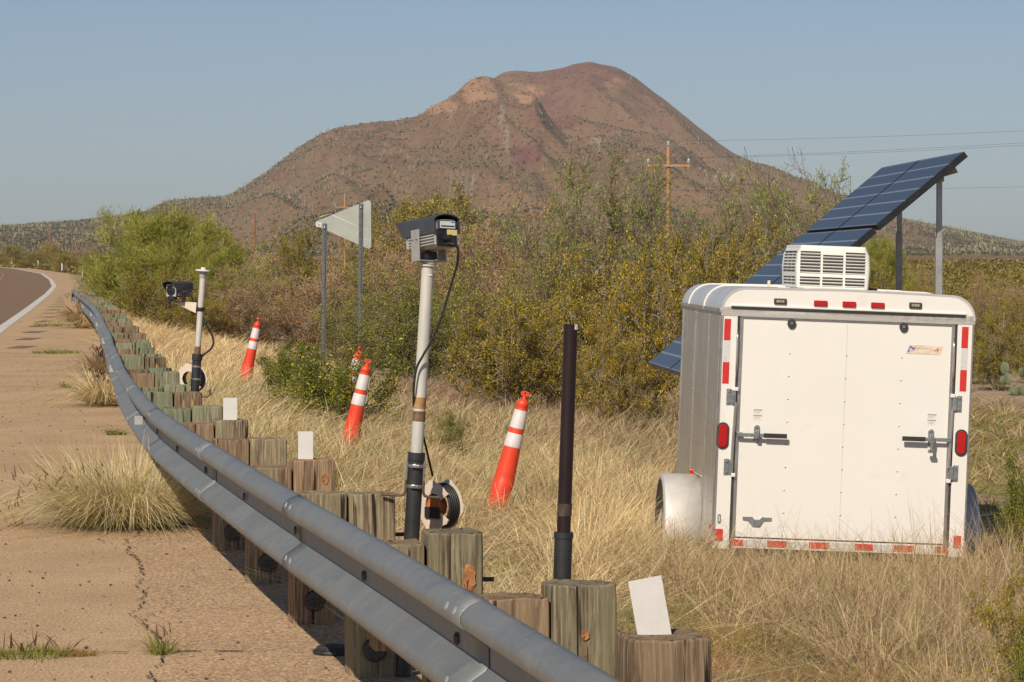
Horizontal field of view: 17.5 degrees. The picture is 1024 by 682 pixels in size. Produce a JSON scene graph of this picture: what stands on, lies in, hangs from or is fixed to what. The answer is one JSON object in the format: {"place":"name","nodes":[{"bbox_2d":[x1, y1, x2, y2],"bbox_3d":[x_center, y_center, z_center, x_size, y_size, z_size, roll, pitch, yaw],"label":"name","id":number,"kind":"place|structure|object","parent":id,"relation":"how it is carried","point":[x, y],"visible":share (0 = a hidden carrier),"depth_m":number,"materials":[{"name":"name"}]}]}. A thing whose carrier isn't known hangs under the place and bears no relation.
{"place":"outdoors","nodes":[
{"label":"outdoors","id":0,"kind":"place"},
{"bbox_2d":[0,267,51,324],"bbox_3d":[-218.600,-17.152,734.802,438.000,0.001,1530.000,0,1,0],"label":"road","id":1,"kind":"structure","parent":0,"point":[20,290],"depth_m":164.74,"materials":[{"name":"asphalt"}]},
{"bbox_2d":[0,267,55,332],"bbox_3d":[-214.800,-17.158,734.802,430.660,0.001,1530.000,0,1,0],"label":"edge line","id":2,"kind":"object","parent":1,"relation":"on","point":[13,319],"visible":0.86,"depth_m":105.02,"materials":[{"name":"white paint"}]},
{"bbox_2d":[0,267,163,681],"bbox_3d":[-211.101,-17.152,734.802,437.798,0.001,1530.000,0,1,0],"label":"shoulder","id":3,"kind":"object","parent":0,"point":[58,588],"visible":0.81,"depth_m":19.19},
{"bbox_2d":[0,485,38,526],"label":"joint weed","id":4,"kind":"object","parent":3,"relation":"on","point":[15,523],"visible":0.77,"depth_m":20.54,"materials":[{"name":"brown plant"}]},
{"bbox_2d":[9,295,70,347],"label":"rumble strip","id":5,"kind":"object","parent":3,"relation":"on","point":[38,326],"visible":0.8,"depth_m":73.18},
{"bbox_2d":[0,630,90,661],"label":"joint weed","id":6,"kind":"object","parent":3,"relation":"on","point":[35,652],"visible":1,"depth_m":13.88,"materials":[{"name":"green plant"}]},
{"bbox_2d":[7,291,148,327],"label":"grass tuft","id":7,"kind":"object","parent":3,"relation":"on","point":[70,316],"visible":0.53,"depth_m":76.81,"materials":[{"name":"brown plant"}]},
{"bbox_2d":[58,647,107,657],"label":"joint weed","id":8,"kind":"object","parent":3,"relation":"on","point":[86,653],"visible":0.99,"depth_m":13.90,"materials":[{"name":"beige plant"}]},
{"bbox_2d":[5,358,204,407],"bbox_3d":[-4.572,0.461,37.060,2.747,0.520,3.081,0,1,0],"label":"grass tuft","id":9,"kind":"object","parent":3,"relation":"on","point":[105,385],"visible":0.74,"depth_m":36.85,"materials":[{"name":"plant"}]},
{"bbox_2d":[0,429,211,545],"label":"grass tuft","id":10,"kind":"object","parent":3,"relation":"on","point":[161,499],"visible":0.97,"depth_m":20.23,"materials":[{"name":"plant"}]},
{"bbox_2d":[0,356,361,680],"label":"shoulder gravel","id":11,"kind":"structure","parent":3,"relation":"on","point":[159,657],"depth_m":17.19,"materials":[{"name":"gravel"}]},
{"bbox_2d":[124,465,421,681],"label":"shoulder edge strip","id":12,"kind":"object","parent":3,"relation":"on","point":[169,572],"visible":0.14,"depth_m":15.21,"materials":[{"name":"beige gravel"}]},
{"bbox_2d":[99,621,248,656],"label":"joint weed","id":13,"kind":"object","parent":12,"relation":"on","point":[158,649],"visible":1,"depth_m":13.93,"materials":[{"name":"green plant"}]},
{"bbox_2d":[312,643,344,655],"bbox_3d":[-0.746,1.291,13.938,0.180,0.037,0.180,0,1,0],"label":"access cap","id":14,"kind":"object","parent":12,"relation":"on","point":[334,649],"visible":0.88,"depth_m":13.87,"materials":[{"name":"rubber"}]},
{"bbox_2d":[34,341,171,376],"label":"grass tuft","id":15,"kind":"object","parent":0,"point":[99,360],"visible":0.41,"depth_m":45.88,"materials":[{"name":"brown plant"}]},
{"bbox_2d":[219,349,679,478],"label":"understory grass","id":16,"kind":"structure","parent":0,"point":[670,408],"depth_m":42.85,"materials":[{"name":"beige plant"}]},
{"bbox_2d":[0,62,1023,261],"bbox_3d":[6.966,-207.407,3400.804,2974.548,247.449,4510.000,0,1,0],"label":"hills","id":17,"kind":"structure","parent":0,"point":[612,116],"depth_m":2744.53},
{"bbox_2d":[0,65,1023,255],"bbox_3d":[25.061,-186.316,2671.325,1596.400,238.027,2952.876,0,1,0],"label":"hill brush","id":18,"kind":"object","parent":17,"relation":"on","point":[28,242],"visible":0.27,"depth_m":2522.59,"materials":[{"name":"green plant"}]},
{"bbox_2d":[0,75,1023,255],"bbox_3d":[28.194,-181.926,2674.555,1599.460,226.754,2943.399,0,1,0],"label":"saguaro forest","id":19,"kind":"object","parent":17,"relation":"on","point":[597,186],"visible":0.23,"depth_m":2657.68,"materials":[{"name":"green plant"}]},
{"bbox_2d":[0,0,1023,241],"label":"sky","id":20,"kind":"structure","parent":0,"point":[109,102],"materials":[{"name":"blue"}]},
{"bbox_2d":[39,262,1023,681],"bbox_3d":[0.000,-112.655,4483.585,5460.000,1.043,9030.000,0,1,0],"label":"ground","id":21,"kind":"structure","parent":0,"point":[1017,382],"depth_m":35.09,"materials":[{"name":"beige plant"}]},
{"bbox_2d":[0,242,30,262],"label":"acacia tree","id":22,"kind":"object","parent":21,"relation":"on","point":[12,252],"visible":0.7,"depth_m":679.01,"materials":[{"name":"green plant"}]},
{"bbox_2d":[0,249,53,268],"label":"creosote bush","id":23,"kind":"object","parent":21,"relation":"on","point":[27,263],"visible":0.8,"depth_m":559.12,"materials":[{"name":"green plant"}]},
{"bbox_2d":[30,241,60,263],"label":"acacia tree","id":24,"kind":"object","parent":21,"relation":"on","point":[42,251],"visible":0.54,"depth_m":659.47,"materials":[{"name":"green plant"}]},
{"bbox_2d":[38,249,82,271],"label":"creosote bush","id":25,"kind":"object","parent":21,"relation":"on","point":[66,259],"visible":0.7,"depth_m":469.21,"materials":[{"name":"green plant"}]},
{"bbox_2d":[70,241,98,262],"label":"bare mesquite","id":26,"kind":"object","parent":21,"relation":"on","point":[82,252],"visible":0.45,"depth_m":639.36,"materials":[{"name":"beige plant"}]},
{"bbox_2d":[72,226,151,311],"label":"palo verde tree","id":27,"kind":"object","parent":21,"relation":"on","point":[106,286],"visible":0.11,"depth_m":93.71,"materials":[{"name":"green plant"}]},
{"bbox_2d":[108,262,195,329],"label":"creosote bush","id":28,"kind":"object","parent":21,"relation":"on","point":[157,301],"visible":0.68,"depth_m":77.82,"materials":[{"name":"green plant"}]},
{"bbox_2d":[66,195,299,318],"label":"palo verde tree","id":29,"kind":"object","parent":21,"relation":"on","point":[156,246],"visible":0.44,"depth_m":91.20,"materials":[{"name":"green plant"}]},
{"bbox_2d":[172,267,210,397],"bbox_3d":[-2.557,0.228,26.502,0.324,1.632,0.123,0,1,-7],"label":"camera pole","id":30,"kind":"object","parent":21,"relation":"on","point":[196,356],"visible":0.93,"depth_m":26.48,"materials":[{"name":"metal"}]},
{"bbox_2d":[162,281,192,301],"bbox_3d":[-2.659,-0.393,26.482,0.133,0.167,0.271,1,2,30],"label":"traffic camera","id":31,"kind":"object","parent":30,"relation":"on","point":[176,289],"visible":1,"depth_m":26.42,"materials":[{"name":"black metal"}]},
{"bbox_2d":[179,363,207,390],"bbox_3d":[-2.605,0.303,26.881,0.298,0.253,0.100,1,2,24],"label":"cable reel","id":32,"kind":"object","parent":30,"relation":"attached to","point":[185,369],"visible":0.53,"depth_m":26.85,"materials":[{"name":"beige paint"}]},
{"bbox_2d":[152,269,241,338],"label":"creosote bush","id":33,"kind":"object","parent":21,"relation":"on","point":[190,320],"visible":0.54,"depth_m":76.78,"materials":[{"name":"green plant"}]},
{"bbox_2d":[175,238,266,330],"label":"palo verde tree","id":34,"kind":"object","parent":21,"relation":"on","point":[213,261],"visible":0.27,"depth_m":87.79,"materials":[{"name":"green plant"}]},
{"bbox_2d":[182,220,282,313],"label":"palo verde tree","id":35,"kind":"object","parent":21,"relation":"on","point":[230,249],"visible":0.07,"depth_m":93.74,"materials":[{"name":"green plant"}]},
{"bbox_2d":[186,255,303,343],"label":"bare mesquite","id":36,"kind":"object","parent":21,"relation":"on","point":[263,312],"visible":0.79,"depth_m":77.59,"materials":[{"name":"grey plant"}]},
{"bbox_2d":[238,317,260,382],"bbox_3d":[-3.681,0.211,46.821,0.406,1.108,0.406,13,1,10],"label":"traffic cone","id":37,"kind":"object","parent":21,"relation":"on","point":[249,359],"visible":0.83,"depth_m":46.76,"materials":[{"name":"orange plastic"}]},
{"bbox_2d":[43,307,467,412],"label":"dry grass","id":38,"kind":"structure","parent":21,"relation":"on","point":[170,345],"depth_m":60.42,"materials":[{"name":"beige plant"}]},
{"bbox_2d":[255,336,309,376],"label":"green shrub","id":39,"kind":"object","parent":21,"relation":"on","point":[287,345],"visible":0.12,"depth_m":50.00,"materials":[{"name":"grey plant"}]},
{"bbox_2d":[250,230,318,326],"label":"mesquite tree","id":40,"kind":"object","parent":21,"relation":"on","point":[262,246],"visible":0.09,"depth_m":118.39,"materials":[{"name":"green plant"}]},
{"bbox_2d":[256,342,325,403],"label":"green shrub","id":41,"kind":"object","parent":21,"relation":"on","point":[281,371],"visible":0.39,"depth_m":41.95,"materials":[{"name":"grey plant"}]},
{"bbox_2d":[261,213,339,331],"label":"creosote bush","id":42,"kind":"object","parent":21,"relation":"on","point":[290,256],"visible":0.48,"depth_m":111.71,"materials":[{"name":"green plant"}]},
{"bbox_2d":[232,240,369,355],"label":"bare mesquite","id":43,"kind":"object","parent":21,"relation":"on","point":[284,325],"visible":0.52,"depth_m":79.52,"materials":[{"name":"grey plant"}]},
{"bbox_2d":[263,330,413,421],"bbox_3d":[-1.944,0.541,38.577,1.731,1.346,1.700,1,2,22],"label":"green shrub","id":44,"kind":"object","parent":21,"relation":"on","point":[308,383],"visible":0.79,"depth_m":38.31,"materials":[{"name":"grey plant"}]},
{"bbox_2d":[315,200,370,365],"bbox_3d":[-3.248,-0.945,64.031,1.082,3.524,0.060,0,1,0],"label":"road sign","id":45,"kind":"object","parent":21,"relation":"on","point":[352,223],"visible":0.77,"depth_m":64.02,"materials":[{"name":"metal"}]},
{"bbox_2d":[285,234,419,347],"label":"bare mesquite","id":46,"kind":"object","parent":21,"relation":"on","point":[394,262],"visible":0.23,"depth_m":81.74,"materials":[{"name":"brown plant"}]},
{"bbox_2d":[341,359,370,448],"bbox_3d":[-1.486,0.707,31.628,0.403,1.100,0.403,13,1,0],"label":"traffic cone","id":47,"kind":"object","parent":21,"relation":"on","point":[359,400],"visible":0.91,"depth_m":31.57,"materials":[{"name":"orange plastic"}]},
{"bbox_2d":[304,295,412,370],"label":"desert shrub","id":48,"kind":"object","parent":21,"relation":"on","point":[333,337],"visible":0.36,"depth_m":67.82,"materials":[{"name":"green plant"}]},
{"bbox_2d":[316,249,445,369],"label":"desert shrub","id":49,"kind":"object","parent":21,"relation":"on","point":[385,296],"visible":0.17,"depth_m":73.70,"materials":[{"name":"green plant"}]},
{"bbox_2d":[339,195,432,296],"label":"acacia tree","id":50,"kind":"object","parent":21,"relation":"on","point":[373,227],"visible":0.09,"depth_m":123.68,"materials":[{"name":"green plant"}]},
{"bbox_2d":[310,268,467,382],"bbox_3d":[-2.060,-0.051,60.276,2.715,2.534,2.551,0,2,16],"label":"desert shrub","id":51,"kind":"object","parent":21,"relation":"on","point":[410,326],"visible":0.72,"depth_m":59.73,"materials":[{"name":"green plant"}]},
{"bbox_2d":[71,289,711,681],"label":"guardrail","id":52,"kind":"object","parent":21,"relation":"on","point":[427,607],"visible":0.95,"depth_m":11.48,"materials":[{"name":"metal"}]},
{"bbox_2d":[381,264,438,676],"bbox_3d":[-0.398,0.534,13.164,0.230,1.679,0.076,3,1,0],"label":"camera pole","id":53,"kind":"object","parent":21,"relation":"on","point":[414,487],"visible":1,"depth_m":13.14,"materials":[{"name":"metal"}]},
{"bbox_2d":[397,214,459,264],"bbox_3d":[-0.318,-0.396,13.148,0.140,0.188,0.326,1,-6,-34],"label":"traffic camera","id":54,"kind":"object","parent":53,"relation":"attached to","point":[426,238],"visible":1,"depth_m":13.10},
{"bbox_2d":[412,242,458,475],"bbox_3d":[-0.318,0.078,13.124,0.140,0.934,0.284,-1,2,-25],"label":"camera cable","id":55,"kind":"object","parent":53,"relation":"attached to","point":[434,334],"visible":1,"depth_m":13.09,"materials":[{"name":"black rubber"}]},
{"bbox_2d":[421,479,463,528],"bbox_3d":[-0.301,0.662,13.405,0.093,0.209,0.246,-1,2,-42],"label":"cable reel","id":56,"kind":"object","parent":53,"relation":"attached to","point":[433,511],"visible":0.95,"depth_m":13.35,"materials":[{"name":"beige paint"}]},
{"bbox_2d":[339,177,507,302],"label":"acacia tree","id":57,"kind":"object","parent":21,"relation":"on","point":[423,208],"visible":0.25,"depth_m":119.47,"materials":[{"name":"green plant"}]},
{"bbox_2d":[378,209,511,327],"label":"bare mesquite","id":58,"kind":"object","parent":21,"relation":"on","point":[420,267],"visible":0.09,"depth_m":104.52,"materials":[{"name":"brown plant"}]},
{"bbox_2d":[363,241,535,381],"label":"desert shrub","id":59,"kind":"object","parent":21,"relation":"on","point":[457,286],"visible":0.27,"depth_m":65.73,"materials":[{"name":"green plant"}]},
{"bbox_2d":[424,400,477,461],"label":"desert shrub","id":60,"kind":"object","parent":21,"relation":"on","point":[455,435],"visible":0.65,"depth_m":33.00,"materials":[{"name":"green plant"}]},
{"bbox_2d":[368,371,580,418],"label":"dead red weeds","id":61,"kind":"object","parent":21,"relation":"on","point":[442,384],"visible":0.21,"depth_m":50.04,"materials":[{"name":"plant"}]},
{"bbox_2d":[434,288,579,409],"bbox_3d":[-0.088,0.265,49.926,1.974,2.173,2.697,1,2,25],"label":"creosote bush","id":62,"kind":"object","parent":21,"relation":"on","point":[508,354],"visible":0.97,"depth_m":49.75,"materials":[{"name":"green plant"}]},
{"bbox_2d":[486,391,529,515],"bbox_3d":[-0.022,0.933,26.233,0.406,1.108,0.406,14,1,0],"label":"traffic cone","id":63,"kind":"object","parent":21,"relation":"on","point":[507,464],"visible":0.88,"depth_m":26.17,"materials":[{"name":"orange plastic"}]},
{"bbox_2d":[436,187,580,336],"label":"mesquite tree","id":64,"kind":"object","parent":21,"relation":"on","point":[503,228],"visible":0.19,"depth_m":93.56,"materials":[{"name":"green plant"}]},
{"bbox_2d":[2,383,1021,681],"bbox_3d":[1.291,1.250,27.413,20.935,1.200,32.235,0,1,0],"label":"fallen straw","id":65,"kind":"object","parent":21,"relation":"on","point":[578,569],"visible":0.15,"depth_m":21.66,"materials":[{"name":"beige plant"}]},
{"bbox_2d":[0,258,1023,337],"bbox_3d":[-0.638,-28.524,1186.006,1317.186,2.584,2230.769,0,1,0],"label":"scrub plain","id":66,"kind":"structure","parent":21,"relation":"on","point":[966,271],"depth_m":343.34,"materials":[{"name":"green plant"}]},
{"bbox_2d":[434,200,596,343],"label":"bare mesquite","id":67,"kind":"object","parent":21,"relation":"on","point":[494,283],"visible":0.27,"depth_m":89.52,"materials":[{"name":"grey plant"}]},
{"bbox_2d":[483,144,628,341],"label":"mesquite tree","id":68,"kind":"object","parent":21,"relation":"on","point":[571,235],"visible":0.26,"depth_m":89.80,"materials":[{"name":"green plant"}]},
{"bbox_2d":[484,219,634,365],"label":"desert shrub","id":69,"kind":"object","parent":21,"relation":"on","point":[540,270],"visible":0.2,"depth_m":75.92,"materials":[{"name":"green plant"}]},
{"bbox_2d":[553,324,577,578],"bbox_3d":[0.176,0.710,11.422,0.068,1.537,0.067,2,1,0],"label":"bare pipe","id":70,"kind":"object","parent":21,"relation":"on","point":[563,539],"visible":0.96,"depth_m":11.39,"materials":[{"name":"black metal"}]},
{"bbox_2d":[478,226,674,412],"bbox_3d":[0.921,-0.246,52.150,3.249,3.116,3.319,-1,2,-29],"label":"creosote bush","id":71,"kind":"object","parent":21,"relation":"on","point":[589,290],"visible":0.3,"depth_m":51.80,"materials":[{"name":"green plant"}]},
{"bbox_2d":[494,140,693,353],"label":"mesquite tree","id":72,"kind":"object","parent":21,"relation":"on","point":[614,220],"visible":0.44,"depth_m":83.21,"materials":[{"name":"green plant"}]},
{"bbox_2d":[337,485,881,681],"bbox_3d":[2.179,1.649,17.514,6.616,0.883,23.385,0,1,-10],"label":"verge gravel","id":73,"kind":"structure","parent":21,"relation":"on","point":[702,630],"depth_m":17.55,"materials":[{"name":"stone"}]},
{"bbox_2d":[555,319,665,435],"bbox_3d":[1.399,0.662,46.078,1.542,2.002,1.746,1,2,33],"label":"creosote bush","id":74,"kind":"object","parent":21,"relation":"on","point":[622,400],"visible":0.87,"depth_m":45.88,"materials":[{"name":"green plant"}]},
{"bbox_2d":[217,396,1023,681],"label":"green weeds","id":75,"kind":"object","parent":21,"relation":"on","point":[620,610],"visible":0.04,"depth_m":20.06,"materials":[{"name":"green plant"}]},
{"bbox_2d":[548,222,708,424],"bbox_3d":[1.937,0.071,48.948,2.247,3.646,2.546,1,2,40],"label":"creosote bush","id":76,"kind":"object","parent":21,"relation":"on","point":[639,321],"visible":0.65,"depth_m":48.80,"materials":[{"name":"green plant"}]},
{"bbox_2d":[461,434,848,613],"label":"trailer side grass","id":77,"kind":"structure","parent":21,"relation":"on","point":[597,469],"depth_m":23.42,"materials":[{"name":"beige plant"}]},
{"bbox_2d":[315,563,1008,681],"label":"sparse straw","id":78,"kind":"object","parent":21,"relation":"on","point":[774,658],"visible":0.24,"depth_m":16.44,"materials":[{"name":"beige plant"}]},
{"bbox_2d":[602,144,723,334],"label":"mesquite tree","id":79,"kind":"object","parent":21,"relation":"on","point":[650,179],"visible":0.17,"depth_m":103.95,"materials":[{"name":"green plant"}]},
{"bbox_2d":[646,141,690,253],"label":"utility pole","id":80,"kind":"object","parent":21,"relation":"on","point":[667,165],"visible":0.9,"depth_m":194.71,"materials":[{"name":"brown wood"}]},
{"bbox_2d":[610,157,759,343],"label":"mesquite tree","id":81,"kind":"object","parent":21,"relation":"on","point":[640,206],"visible":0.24,"depth_m":85.94,"materials":[{"name":"green plant"}]},
{"bbox_2d":[650,211,766,401],"bbox_3d":[3.369,-0.367,55.966,2.041,3.710,2.788,-1,2,-25],"label":"creosote bush","id":82,"kind":"object","parent":21,"relation":"on","point":[723,263],"visible":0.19,"depth_m":55.69,"materials":[{"name":"green plant"}]},
{"bbox_2d":[678,211,784,303],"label":"creosote bush","id":83,"kind":"object","parent":21,"relation":"on","point":[755,268],"visible":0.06,"depth_m":59.98,"materials":[{"name":"green plant"}]},
{"bbox_2d":[690,170,820,282],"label":"mesquite tree","id":84,"kind":"object","parent":21,"relation":"on","point":[762,214],"visible":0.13,"depth_m":92.77,"materials":[{"name":"green plant"}]},
{"bbox_2d":[503,483,1023,681],"bbox_3d":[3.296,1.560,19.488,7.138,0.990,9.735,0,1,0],"label":"dry grass","id":85,"kind":"structure","parent":21,"relation":"on","point":[876,636],"depth_m":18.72,"materials":[{"name":"beige plant"}]},
{"bbox_2d":[532,554,1005,681],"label":"verge green","id":86,"kind":"object","parent":21,"relation":"on","point":[801,675],"visible":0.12,"depth_m":17.01,"materials":[{"name":"green plant"}]},
{"bbox_2d":[713,147,877,275],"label":"mesquite tree","id":87,"kind":"object","parent":21,"relation":"on","point":[795,213],"visible":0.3,"depth_m":87.84,"materials":[{"name":"green plant"}]},
{"bbox_2d":[648,152,967,375],"bbox_3d":[2.470,0.140,28.913,2.405,3.437,4.151,0,1,0],"label":"solar array","id":88,"kind":"object","parent":21,"relation":"on","point":[881,198],"visible":0.5,"depth_m":28.60,"materials":[{"name":"blue glass"}]},
{"bbox_2d":[616,611,1006,681],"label":"rusty weeds","id":89,"kind":"object","parent":21,"relation":"on","point":[772,671],"visible":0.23,"depth_m":16.51,"materials":[{"name":"beige plant"}]},
{"bbox_2d":[653,278,980,567],"bbox_3d":[2.217,0.602,25.092,2.292,2.320,4.264,2,1,-2],"label":"cargo trailer","id":90,"kind":"object","parent":21,"relation":"on","point":[819,405],"visible":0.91,"depth_m":23.04,"materials":[{"name":"metal"}]},
{"bbox_2d":[782,245,869,289],"bbox_3d":[2.253,-0.531,23.991,0.529,0.305,1.007,2,1,-2],"label":"air conditioner","id":91,"kind":"object","parent":90,"relation":"on","point":[824,267],"visible":1,"depth_m":23.50,"materials":[{"name":"plastic"}]},
{"bbox_2d":[869,246,895,289],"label":"creosote bush","id":92,"kind":"object","parent":21,"relation":"on","point":[882,282],"visible":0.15,"depth_m":85.94,"materials":[{"name":"green plant"}]},
{"bbox_2d":[864,230,924,291],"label":"palo verde tree","id":93,"kind":"object","parent":21,"relation":"on","point":[874,249],"visible":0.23,"depth_m":119.66,"materials":[{"name":"green plant"}]},
{"bbox_2d":[904,259,934,292],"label":"bare mesquite","id":94,"kind":"object","parent":21,"relation":"on","point":[921,274],"visible":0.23,"depth_m":150.00,"materials":[{"name":"brown plant"}]},
{"bbox_2d":[955,283,1008,337],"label":"creosote bush","id":95,"kind":"object","parent":21,"relation":"on","point":[967,297],"visible":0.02,"depth_m":91.85,"materials":[{"name":"green plant"}]},
{"bbox_2d":[963,265,1014,330],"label":"bare shrub","id":96,"kind":"object","parent":21,"relation":"on","point":[977,300],"visible":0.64,"depth_m":114.91,"materials":[{"name":"brown plant"}]},
{"bbox_2d":[966,507,1023,681],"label":"creosote bush","id":97,"kind":"object","parent":21,"relation":"on","point":[991,615],"visible":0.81,"depth_m":16.00,"materials":[{"name":"green plant"}]},
{"bbox_2d":[972,311,1023,391],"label":"creosote bush","id":98,"kind":"object","parent":21,"relation":"on","point":[990,361],"visible":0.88,"depth_m":65.88,"materials":[{"name":"green plant"}]},
{"bbox_2d":[979,284,1023,350],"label":"creosote bush","id":99,"kind":"object","parent":21,"relation":"on","point":[1008,311],"visible":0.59,"depth_m":90.01,"materials":[{"name":"green plant"}]},
{"bbox_2d":[987,272,1023,322],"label":"bare shrub","id":100,"kind":"object","parent":21,"relation":"on","point":[1017,292],"visible":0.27,"depth_m":120.09,"materials":[{"name":"brown plant"}]},
{"bbox_2d":[989,444,1023,556],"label":"green shrub","id":101,"kind":"object","parent":21,"relation":"on","point":[1016,493],"visible":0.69,"depth_m":26.98,"materials":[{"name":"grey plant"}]},
{"bbox_2d":[997,607,1023,681],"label":"green shrub","id":102,"kind":"object","parent":21,"relation":"on","point":[1019,675],"visible":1,"depth_m":14.18,"materials":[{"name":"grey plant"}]},
{"bbox_2d":[1000,362,1023,395],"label":"prickly pear","id":103,"kind":"object","parent":21,"relation":"on","point":[1005,378],"visible":0.97,"depth_m":62.99,"materials":[{"name":"green plant"}]},
{"bbox_2d":[865,387,1023,564],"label":"clearing grass","id":104,"kind":"structure","parent":0,"point":[993,458],"depth_m":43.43,"materials":[{"name":"beige plant"}]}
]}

